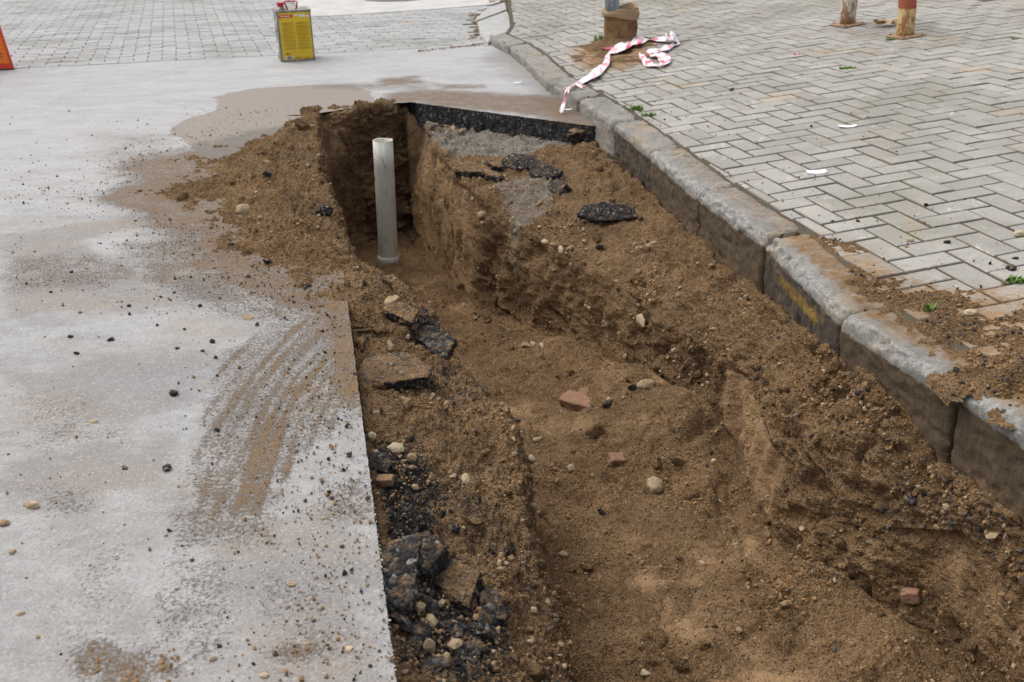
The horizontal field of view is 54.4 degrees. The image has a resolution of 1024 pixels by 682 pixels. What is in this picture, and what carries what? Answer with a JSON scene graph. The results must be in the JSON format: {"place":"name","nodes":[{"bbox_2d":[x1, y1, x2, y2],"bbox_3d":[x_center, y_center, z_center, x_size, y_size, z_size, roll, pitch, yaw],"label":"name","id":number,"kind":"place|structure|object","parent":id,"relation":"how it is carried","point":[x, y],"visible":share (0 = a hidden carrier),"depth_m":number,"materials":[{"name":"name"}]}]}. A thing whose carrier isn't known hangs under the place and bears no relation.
{"place":"outdoors","nodes":[
{"label":"outdoors","id":0,"kind":"place"},
{"bbox_2d":[79,648,182,681],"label":"mud pats on road","id":1,"kind":"structure","parent":0,"point":[161,662],"depth_m":1.55,"materials":[{"name":"soil"}]},
{"bbox_2d":[7,108,382,681],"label":"gravel on road","id":2,"kind":"structure","parent":0,"point":[326,676],"depth_m":2.27,"materials":[{"name":"gravel"}]},
{"bbox_2d":[0,0,508,68],"bbox_3d":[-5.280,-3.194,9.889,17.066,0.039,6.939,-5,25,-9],"label":"street","id":3,"kind":"structure","parent":0,"point":[429,31],"depth_m":8.55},
{"bbox_2d":[475,2,506,20],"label":"kerb stone","id":4,"kind":"object","parent":3,"relation":"on","point":[491,11],"visible":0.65,"depth_m":9.20,"materials":[{"name":"concrete"}]},
{"bbox_2d":[477,11,509,44],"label":"kerb stone","id":5,"kind":"object","parent":3,"relation":"on","point":[489,27],"visible":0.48,"depth_m":8.31,"materials":[{"name":"concrete"}]},
{"bbox_2d":[489,27,508,43],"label":"kerb stone","id":6,"kind":"object","parent":3,"relation":"on","point":[502,31],"visible":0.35,"depth_m":7.69,"materials":[{"name":"concrete"}]},
{"bbox_2d":[0,45,595,681],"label":"road","id":7,"kind":"structure","parent":0,"point":[112,603],"depth_m":2.40,"materials":[{"name":"concrete"}]},
{"bbox_2d":[0,519,9,526],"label":"pebble","id":8,"kind":"object","parent":7,"relation":"on","point":[4,522],"visible":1,"depth_m":1.91,"materials":[{"name":"stone"}]},
{"bbox_2d":[0,26,14,70],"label":"warning board","id":9,"kind":"object","parent":7,"relation":"on","point":[6,62],"visible":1,"depth_m":6.87,"materials":[{"name":"orange"}]},
{"bbox_2d":[22,500,38,508],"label":"pebble","id":10,"kind":"object","parent":7,"relation":"on","point":[31,504],"visible":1,"depth_m":1.96,"materials":[{"name":"stone"}]},
{"bbox_2d":[162,463,171,470],"bbox_3d":[-0.723,0.267,2.084,0.017,0.015,0.018,3,25,9],"label":"asphalt chip","id":11,"kind":"object","parent":7,"relation":"on","point":[167,467],"visible":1,"depth_m":2.08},
{"bbox_2d":[169,390,178,396],"bbox_3d":[-0.813,0.125,2.392,0.022,0.015,0.021,-15,28,-26],"label":"asphalt chip","id":12,"kind":"object","parent":7,"relation":"on","point":[172,393],"visible":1,"depth_m":2.39,"materials":[{"name":"asphalt"}]},
{"bbox_2d":[1,106,392,681],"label":"soil crumbs on road","id":13,"kind":"object","parent":7,"relation":"on","point":[295,651],"visible":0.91,"depth_m":2.14,"materials":[{"name":"soil"}]},
{"bbox_2d":[5,105,390,681],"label":"asphalt crumbs on road","id":14,"kind":"object","parent":7,"relation":"on","point":[344,573],"visible":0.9,"depth_m":2.26,"materials":[{"name":"asphalt"}]},
{"bbox_2d":[243,314,254,320],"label":"pebble","id":15,"kind":"object","parent":7,"relation":"on","point":[247,317],"visible":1,"depth_m":2.81,"materials":[{"name":"stone"}]},
{"bbox_2d":[259,672,268,678],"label":"pebble","id":16,"kind":"object","parent":7,"relation":"on","point":[263,675],"visible":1,"depth_m":1.53,"materials":[{"name":"stone"}]},
{"bbox_2d":[272,0,315,61],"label":"tin can","id":17,"kind":"object","parent":7,"relation":"on","point":[294,34],"visible":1,"depth_m":6.89,"materials":[{"name":"metal"}]},
{"bbox_2d":[365,475,396,680],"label":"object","id":18,"kind":"object","parent":7,"relation":"on","point":[382,589],"visible":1,"depth_m":1.74,"materials":[{"name":"concrete"}]},
{"bbox_2d":[418,0,507,51],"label":"gutter litter","id":19,"kind":"object","parent":7,"relation":"on","point":[473,36],"visible":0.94,"depth_m":7.97,"materials":[{"name":"soil"}]},
{"bbox_2d":[347,102,595,651],"bbox_3d":[0.477,1.089,0.394,1.571,0.130,11.879,-5,25,-7],"label":"road cut edge","id":20,"kind":"object","parent":7,"relation":"attached to","point":[510,125],"visible":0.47,"depth_m":5.25,"materials":[{"name":"asphalt"}]},
{"bbox_2d":[490,34,524,53],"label":"kerb stone","id":21,"kind":"object","parent":7,"relation":"on","point":[504,43],"visible":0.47,"depth_m":7.18,"materials":[{"name":"concrete"}]},
{"bbox_2d":[510,44,541,66],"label":"kerb stone","id":22,"kind":"object","parent":7,"relation":"on","point":[520,54],"visible":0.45,"depth_m":6.71,"materials":[{"name":"concrete"}]},
{"bbox_2d":[525,55,568,91],"bbox_3d":[0.208,-1.569,6.158,0.145,0.274,0.853,-5,25,-7],"label":"kerb stone","id":23,"kind":"object","parent":7,"relation":"on","point":[544,70],"visible":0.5,"depth_m":6.03,"materials":[{"name":"concrete"}]},
{"bbox_2d":[549,78,599,110],"bbox_3d":[0.339,-1.279,5.516,0.142,0.274,0.558,-7,25,-11],"label":"kerb stone","id":24,"kind":"object","parent":7,"relation":"on","point":[576,94],"visible":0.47,"depth_m":5.39,"materials":[{"name":"concrete"}]},
{"bbox_2d":[294,0,503,16],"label":"concrete apron","id":25,"kind":"object","parent":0,"point":[333,7],"visible":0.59,"depth_m":10.00,"materials":[{"name":"concrete"}]},
{"bbox_2d":[365,0,413,1],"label":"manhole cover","id":26,"kind":"object","parent":25,"relation":"on","point":[388,0],"visible":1,"depth_m":10.39,"materials":[{"name":"metal"}]},
{"bbox_2d":[129,97,1023,681],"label":"earth","id":27,"kind":"structure","parent":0,"point":[789,647],"depth_m":2.77,"materials":[{"name":"soil"}]},
{"bbox_2d":[235,204,251,214],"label":"pebble","id":28,"kind":"object","parent":27,"relation":"on","point":[242,209],"visible":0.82,"depth_m":3.71,"materials":[{"name":"stone"}]},
{"bbox_2d":[293,119,311,130],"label":"earth clod","id":29,"kind":"object","parent":27,"relation":"on","point":[303,125],"visible":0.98,"depth_m":4.88,"materials":[{"name":"soil"}]},
{"bbox_2d":[300,106,316,114],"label":"earth clod","id":30,"kind":"object","parent":27,"relation":"on","point":[308,109],"visible":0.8,"depth_m":5.26,"materials":[{"name":"soil"}]},
{"bbox_2d":[316,205,333,215],"bbox_3d":[-0.698,-0.488,3.721,0.069,0.046,0.057,-7,16,-22],"label":"asphalt chip","id":31,"kind":"object","parent":27,"relation":"on","point":[325,210],"visible":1,"depth_m":3.70,"materials":[{"name":"asphalt"}]},
{"bbox_2d":[367,432,375,440],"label":"pebble","id":32,"kind":"object","parent":27,"relation":"on","point":[371,436],"visible":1,"depth_m":2.29,"materials":[{"name":"stone"}]},
{"bbox_2d":[369,101,382,114],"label":"earth clod","id":33,"kind":"object","parent":27,"relation":"on","point":[376,107],"visible":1,"depth_m":5.46,"materials":[{"name":"soil"}]},
{"bbox_2d":[367,452,393,473],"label":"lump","id":34,"kind":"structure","parent":27,"relation":"on","point":[380,462],"depth_m":2.19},
{"bbox_2d":[375,474,394,486],"bbox_3d":[-0.273,0.300,2.137,0.039,0.021,0.029,-5,23,2],"label":"brick fragment","id":35,"kind":"object","parent":27,"relation":"on","point":[384,480],"visible":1,"depth_m":2.13,"materials":[{"name":"brick"}]},
{"bbox_2d":[373,138,398,265],"bbox_3d":[-0.625,-0.607,5.111,0.156,0.853,0.134,13,28,29],"label":"drain pipe","id":36,"kind":"object","parent":27,"relation":"in","point":[383,154],"visible":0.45,"depth_m":5.04,"materials":[{"name":"grey plastic"}]},
{"bbox_2d":[384,295,398,305],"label":"pebble","id":37,"kind":"object","parent":27,"relation":"on","point":[389,300],"visible":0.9,"depth_m":2.90,"materials":[{"name":"stone"}]},
{"bbox_2d":[356,352,432,391],"bbox_3d":[-0.317,0.089,2.652,0.214,0.063,0.148,-4,33,-6],"label":"asphalt slab","id":38,"kind":"object","parent":27,"relation":"on","point":[398,371],"depth_m":2.61,"materials":[{"name":"asphalt"}]},
{"bbox_2d":[387,442,404,452],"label":"pebble","id":39,"kind":"object","parent":27,"relation":"on","point":[396,447],"visible":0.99,"depth_m":2.29,"materials":[{"name":"stone"}]},
{"bbox_2d":[380,534,421,614],"bbox_3d":[-0.211,0.438,1.816,0.093,0.077,0.166,3,44,-5],"label":"asphalt slab","id":40,"kind":"object","parent":27,"relation":"on","point":[401,563],"depth_m":1.79,"materials":[{"name":"asphalt"}]},
{"bbox_2d":[388,611,414,631],"bbox_3d":[-0.192,0.492,1.744,0.058,0.020,0.056,33,0,20],"label":"asphalt lump","id":41,"kind":"object","parent":27,"relation":"on","point":[404,622],"visible":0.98,"depth_m":1.73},
{"bbox_2d":[381,302,423,334],"bbox_3d":[-0.317,-0.071,2.884,0.132,0.059,0.084,15,49,21],"label":"asphalt slab","id":42,"kind":"object","parent":27,"relation":"on","point":[408,315],"depth_m":2.86,"materials":[{"name":"asphalt"}]},
{"bbox_2d":[409,620,433,657],"bbox_3d":[-0.165,0.529,1.749,0.038,0.056,0.069,7,26,17],"label":"asphalt lump","id":43,"kind":"object","parent":27,"relation":"on","point":[421,633],"visible":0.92,"depth_m":1.74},
{"bbox_2d":[425,599,439,617],"bbox_3d":[-0.147,0.494,1.815,0.022,0.041,0.047,1,55,31],"label":"asphalt lump","id":44,"kind":"object","parent":27,"relation":"on","point":[432,607],"visible":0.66,"depth_m":1.81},
{"bbox_2d":[419,656,450,671],"bbox_3d":[-0.135,0.556,1.703,0.059,0.031,0.041,-8,25,-14],"label":"asphalt lump","id":45,"kind":"object","parent":27,"relation":"on","point":[438,663],"visible":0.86,"depth_m":1.69,"materials":[{"name":"asphalt"}]},
{"bbox_2d":[417,530,453,579],"bbox_3d":[-0.166,0.426,1.915,0.106,0.077,0.101,-27,48,-12],"label":"asphalt slab","id":46,"kind":"object","parent":27,"relation":"on","point":[437,559],"depth_m":1.89,"materials":[{"name":"asphalt"}]},
{"bbox_2d":[414,325,457,359],"bbox_3d":[-0.219,0.006,2.871,0.108,0.048,0.157,-28,53,-35],"label":"asphalt slab","id":47,"kind":"object","parent":27,"relation":"on","point":[435,340],"depth_m":2.85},
{"bbox_2d":[429,124,443,129],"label":"asphalt slab","id":48,"kind":"structure","parent":27,"relation":"on","point":[432,127],"depth_m":5.39,"materials":[{"name":"asphalt"}]},
{"bbox_2d":[438,510,445,518],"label":"asphalt lump","id":49,"kind":"object","parent":27,"relation":"on","point":[442,513],"visible":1,"depth_m":2.11,"materials":[{"name":"asphalt"}]},
{"bbox_2d":[447,524,459,532],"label":"asphalt lump","id":50,"kind":"object","parent":27,"relation":"on","point":[454,528],"visible":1,"depth_m":2.08,"materials":[{"name":"asphalt"}]},
{"bbox_2d":[441,619,469,640],"bbox_3d":[-0.111,0.523,1.809,0.077,0.051,0.046,3,33,30],"label":"asphalt lump","id":51,"kind":"object","parent":27,"relation":"on","point":[457,629],"visible":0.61,"depth_m":1.79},
{"bbox_2d":[435,559,484,614],"bbox_3d":[-0.118,0.471,1.918,0.140,0.057,0.094,17,47,23],"label":"asphalt slab","id":52,"kind":"object","parent":27,"relation":"on","point":[460,585],"depth_m":1.89,"materials":[{"name":"asphalt"}]},
{"bbox_2d":[461,473,470,484],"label":"pebble","id":53,"kind":"object","parent":27,"relation":"on","point":[465,478],"visible":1,"depth_m":2.26,"materials":[{"name":"stone"}]},
{"bbox_2d":[452,637,486,661],"bbox_3d":[-0.076,0.551,1.773,0.064,0.027,0.049,0,39,-11],"label":"asphalt lump","id":54,"kind":"object","parent":27,"relation":"on","point":[474,646],"visible":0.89,"depth_m":1.77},
{"bbox_2d":[467,662,474,679],"bbox_3d":[-0.071,0.575,1.727,0.014,0.021,0.037,1,25,5],"label":"asphalt lump","id":55,"kind":"object","parent":27,"relation":"on","point":[470,672],"visible":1,"depth_m":1.72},
{"bbox_2d":[454,161,491,178],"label":"asphalt slab","id":56,"kind":"object","parent":27,"relation":"on","point":[470,169],"depth_m":4.55,"materials":[{"name":"asphalt"}]},
{"bbox_2d":[477,211,485,218],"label":"pebble","id":57,"kind":"object","parent":27,"relation":"on","point":[481,214],"visible":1,"depth_m":4.37,"materials":[{"name":"stone"}]},
{"bbox_2d":[475,612,498,639],"bbox_3d":[-0.051,0.529,1.838,0.034,0.057,0.049,-31,-4,18],"label":"asphalt lump","id":58,"kind":"object","parent":27,"relation":"on","point":[485,627],"visible":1,"depth_m":1.82,"materials":[{"name":"asphalt"}]},
{"bbox_2d":[477,586,508,627],"bbox_3d":[-0.043,0.520,1.917,0.065,0.066,0.086,4,46,-15],"label":"asphalt slab","id":59,"kind":"object","parent":27,"relation":"on","point":[491,603],"depth_m":1.89,"materials":[{"name":"asphalt"}]},
{"bbox_2d":[482,168,504,181],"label":"asphalt slab","id":60,"kind":"object","parent":27,"relation":"on","point":[495,176],"depth_m":4.51,"materials":[{"name":"asphalt"}]},
{"bbox_2d":[486,157,504,171],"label":"asphalt slab","id":61,"kind":"object","parent":27,"relation":"on","point":[493,163],"depth_m":4.59,"materials":[{"name":"asphalt"}]},
{"bbox_2d":[501,153,540,170],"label":"asphalt slab","id":62,"kind":"object","parent":27,"relation":"on","point":[519,161],"depth_m":4.60,"materials":[{"name":"asphalt"}]},
{"bbox_2d":[521,342,531,348],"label":"pebble","id":63,"kind":"object","parent":27,"relation":"on","point":[524,345],"visible":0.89,"depth_m":4.02,"materials":[{"name":"stone"}]},
{"bbox_2d":[528,454,535,462],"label":"pebble","id":64,"kind":"object","parent":27,"relation":"on","point":[532,459],"visible":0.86,"depth_m":3.09,"materials":[{"name":"stone"}]},
{"bbox_2d":[538,638,546,644],"bbox_3d":[0.055,0.592,1.948,0.022,0.016,0.010,-38,9,-6],"label":"brick fragment","id":65,"kind":"object","parent":27,"relation":"on","point":[542,641],"visible":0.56,"depth_m":1.94,"materials":[{"name":"ceramic"}]},
{"bbox_2d":[529,159,563,179],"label":"asphalt slab","id":66,"kind":"object","parent":27,"relation":"on","point":[538,169],"depth_m":4.41,"materials":[{"name":"asphalt"}]},
{"bbox_2d":[548,180,571,195],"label":"asphalt slab","id":67,"kind":"object","parent":27,"relation":"on","point":[557,187],"depth_m":4.31,"materials":[{"name":"asphalt"}]},
{"bbox_2d":[567,464,575,472],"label":"pebble","id":68,"kind":"object","parent":27,"relation":"on","point":[570,468],"visible":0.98,"depth_m":3.01,"materials":[{"name":"stone"}]},
{"bbox_2d":[559,390,590,411],"bbox_3d":[0.224,0.210,3.423,0.124,0.040,0.090,13,26,22],"label":"brick fragment","id":69,"kind":"object","parent":27,"relation":"on","point":[576,401],"visible":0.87,"depth_m":3.40,"materials":[{"name":"brick"}]},
{"bbox_2d":[566,128,584,141],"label":"asphalt slab","id":70,"kind":"object","parent":27,"relation":"on","point":[576,134],"depth_m":4.95,"materials":[{"name":"asphalt"}]},
{"bbox_2d":[137,141,1023,681],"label":"soil clods","id":71,"kind":"object","parent":27,"relation":"on","point":[689,493],"visible":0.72,"depth_m":2.44,"materials":[{"name":"soil"}]},
{"bbox_2d":[578,387,589,394],"bbox_3d":[0.250,0.175,3.476,0.041,0.008,0.031,15,66,41],"label":"brick fragment","id":72,"kind":"object","parent":27,"relation":"on","point":[583,390],"visible":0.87,"depth_m":3.47,"materials":[{"name":"brick"}]},
{"bbox_2d":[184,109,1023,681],"bbox_3d":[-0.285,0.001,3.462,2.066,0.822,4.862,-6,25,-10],"label":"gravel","id":73,"kind":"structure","parent":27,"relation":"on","point":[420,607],"depth_m":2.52,"materials":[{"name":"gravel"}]},
{"bbox_2d":[602,399,611,406],"bbox_3d":[0.317,0.207,3.325,0.040,0.026,0.031,-43,20,-25],"label":"asphalt chip","id":74,"kind":"object","parent":27,"relation":"on","point":[608,402],"visible":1,"depth_m":3.31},
{"bbox_2d":[576,202,638,222],"bbox_3d":[0.398,-0.513,4.011,0.277,0.088,0.068,2,-11,21],"label":"asphalt slab","id":75,"kind":"object","parent":27,"relation":"on","point":[609,212],"depth_m":3.99,"materials":[{"name":"asphalt"}]},
{"bbox_2d":[579,97,636,159],"bbox_3d":[0.473,-1.038,4.979,0.144,0.275,0.610,-6,25,-10],"label":"kerb stone","id":76,"kind":"object","parent":27,"relation":"on","point":[605,115],"visible":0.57,"depth_m":4.85,"materials":[{"name":"concrete"}]},
{"bbox_2d":[194,108,1023,681],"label":"asphalt crumbs","id":77,"kind":"object","parent":27,"relation":"on","point":[492,552],"visible":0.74,"depth_m":2.15,"materials":[{"name":"asphalt"}]},
{"bbox_2d":[607,452,626,466],"bbox_3d":[0.320,0.366,3.066,0.054,0.036,0.040,4,38,-21],"label":"brick fragment","id":78,"kind":"object","parent":27,"relation":"on","point":[615,459],"visible":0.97,"depth_m":3.05,"materials":[{"name":"brick"}]},
{"bbox_2d":[627,384,636,390],"bbox_3d":[0.406,0.156,3.362,0.040,0.030,0.020,-8,25,-13],"label":"asphalt chip","id":79,"kind":"object","parent":27,"relation":"on","point":[632,387],"visible":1,"depth_m":3.35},
{"bbox_2d":[636,313,645,327],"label":"pebble","id":80,"kind":"object","parent":27,"relation":"in","point":[640,320],"visible":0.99,"depth_m":3.56,"materials":[{"name":"stone"}]},
{"bbox_2d":[614,120,676,192],"bbox_3d":[0.589,-0.796,4.438,0.144,0.274,0.563,-5,25,-9],"label":"kerb stone","id":81,"kind":"object","parent":27,"relation":"on","point":[637,143],"visible":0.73,"depth_m":4.38,"materials":[{"name":"concrete"}]},
{"bbox_2d":[636,379,654,389],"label":"pebble","id":82,"kind":"object","parent":27,"relation":"on","point":[645,384],"visible":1,"depth_m":3.35,"materials":[{"name":"stone"}]},
{"bbox_2d":[640,669,650,676],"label":"pebble","id":83,"kind":"object","parent":27,"relation":"on","point":[645,673],"visible":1,"depth_m":2.25,"materials":[{"name":"stone"}]},
{"bbox_2d":[646,476,663,493],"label":"pebble","id":84,"kind":"object","parent":27,"relation":"on","point":[654,484],"visible":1,"depth_m":2.92,"materials":[{"name":"stone"}]},
{"bbox_2d":[650,148,731,235],"bbox_3d":[0.685,-0.555,3.900,0.144,0.273,0.605,-5,25,-8],"label":"kerb stone","id":85,"kind":"object","parent":27,"relation":"on","point":[682,180],"visible":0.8,"depth_m":3.82,"materials":[{"name":"concrete"}]},
{"bbox_2d":[699,187,800,293],"bbox_3d":[0.789,-0.326,3.385,0.143,0.276,0.524,-6,25,-10],"label":"kerb stone","id":86,"kind":"object","parent":27,"relation":"on","point":[740,231],"visible":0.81,"depth_m":3.30,"materials":[{"name":"concrete"}]},
{"bbox_2d":[764,234,884,356],"bbox_3d":[0.880,-0.088,2.868,0.142,0.273,0.592,-3,25,-4],"label":"kerb stone","id":87,"kind":"object","parent":27,"relation":"on","point":[807,287],"visible":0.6,"depth_m":2.81,"materials":[{"name":"concrete"}]},
{"bbox_2d":[839,310,969,462],"bbox_3d":[0.961,0.120,2.410,0.145,0.275,0.432,-8,26,-14],"label":"kerb stone","id":88,"kind":"object","parent":27,"relation":"on","point":[893,356],"visible":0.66,"depth_m":2.33,"materials":[{"name":"concrete"}]},
{"bbox_2d":[900,587,920,604],"bbox_3d":[0.918,0.587,2.295,0.043,0.033,0.025,-6,18,35],"label":"brick fragment","id":89,"kind":"object","parent":27,"relation":"on","point":[910,596],"visible":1,"depth_m":2.29,"materials":[{"name":"brick"}]},
{"bbox_2d":[905,493,916,504],"bbox_3d":[0.905,0.363,2.260,0.028,0.026,0.030,5,25,14],"label":"asphalt chip","id":90,"kind":"object","parent":27,"relation":"on","point":[910,499],"visible":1,"depth_m":2.25,"materials":[{"name":"asphalt"}]},
{"bbox_2d":[951,392,1023,524],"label":"kerb stone","id":91,"kind":"object","parent":27,"relation":"on","point":[987,456],"visible":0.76,"depth_m":2.08,"materials":[{"name":"concrete"}]},
{"bbox_2d":[506,0,1023,355],"bbox_3d":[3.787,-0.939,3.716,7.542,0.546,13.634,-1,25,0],"label":"pavement","id":92,"kind":"structure","parent":0,"point":[950,26],"depth_m":4.46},
{"bbox_2d":[555,36,662,71],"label":"spilled soil","id":93,"kind":"structure","parent":92,"relation":"on","point":[595,46],"depth_m":6.39,"materials":[{"name":"soil"}]},
{"bbox_2d":[559,31,679,112],"bbox_3d":[0.699,-1.614,5.862,0.462,0.200,1.788,6,26,16],"label":"barrier tape","id":94,"kind":"object","parent":92,"relation":"on","point":[663,59],"visible":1,"depth_m":6.00,"materials":[{"name":"plastic"}]},
{"bbox_2d":[602,2,639,38],"bbox_3d":[0.716,-2.093,6.604,0.244,0.279,0.245,-1,25,0],"label":"pipe sleeve","id":95,"kind":"object","parent":92,"relation":"on","point":[621,22],"visible":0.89,"depth_m":6.53,"materials":[{"name":"cardboard"}]},
{"bbox_2d":[605,0,618,11],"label":"sign post","id":96,"kind":"object","parent":95,"relation":"in","point":[611,5],"visible":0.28,"depth_m":6.59,"materials":[{"name":"metal"}]},
{"bbox_2d":[629,104,642,110],"bbox_3d":[0.600,-1.129,4.809,0.075,0.025,0.060,-1,25,0],"label":"weed tuft","id":97,"kind":"object","parent":92,"relation":"on","point":[638,107],"visible":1,"depth_m":4.81,"materials":[{"name":"green plant"}]},
{"bbox_2d":[552,53,1018,350],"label":"asphalt crumbs on pavement","id":98,"kind":"object","parent":92,"relation":"on","point":[883,258],"visible":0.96,"depth_m":3.04,"materials":[{"name":"asphalt"}]},
{"bbox_2d":[550,59,1021,349],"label":"soil crumbs on pavement","id":99,"kind":"object","parent":92,"relation":"on","point":[960,342],"visible":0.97,"depth_m":3.26,"materials":[{"name":"soil"}]},
{"bbox_2d":[806,169,827,173],"bbox_3d":[1.112,-0.618,3.631,0.071,0.006,0.042,-4,26,3],"label":"paper scrap","id":100,"kind":"object","parent":92,"relation":"on","point":[817,171],"visible":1,"depth_m":3.63,"materials":[{"name":"paper"}]},
{"bbox_2d":[830,0,925,39],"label":"hoop barrier","id":101,"kind":"object","parent":92,"relation":"on","point":[906,17],"visible":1,"depth_m":5.85,"materials":[{"name":"paint"}]},
{"bbox_2d":[874,18,896,26],"bbox_3d":[2.340,-2.000,6.255,0.166,0.042,0.103,-1,25,0],"label":"dry leaf","id":102,"kind":"object","parent":92,"relation":"on","point":[884,21],"visible":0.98,"depth_m":6.25,"materials":[{"name":"plant"}]},
{"bbox_2d":[809,234,1023,429],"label":"soil crumbs on pavement","id":103,"kind":"object","parent":92,"relation":"on","point":[979,352],"visible":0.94,"depth_m":2.36,"materials":[{"name":"soil"}]},
{"bbox_2d":[923,301,937,310],"bbox_3d":[1.048,-0.088,2.499,0.041,0.025,0.025,-1,25,0],"label":"weed tuft","id":104,"kind":"object","parent":103,"relation":"on","point":[927,307],"visible":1,"depth_m":2.50,"materials":[{"name":"green plant"}]},
{"bbox_2d":[964,309,977,315],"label":"pebble","id":105,"kind":"object","parent":92,"relation":"on","point":[970,312],"visible":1,"depth_m":2.45,"materials":[{"name":"stone"}]},
{"bbox_2d":[1005,264,1016,270],"bbox_3d":[1.343,-0.198,2.677,0.024,0.018,0.026,-13,27,-23],"label":"asphalt chip","id":106,"kind":"object","parent":92,"relation":"on","point":[1011,267],"visible":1,"depth_m":2.67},
{"bbox_2d":[1005,274,1023,283],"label":"weed tuft","id":107,"kind":"object","parent":92,"relation":"on","point":[1011,278],"visible":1,"depth_m":2.60,"materials":[{"name":"green plant"}]},
{"bbox_2d":[1013,230,1023,236],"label":"pebble","id":108,"kind":"object","parent":92,"relation":"on","point":[1018,233],"visible":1,"depth_m":2.89,"materials":[{"name":"stone"}]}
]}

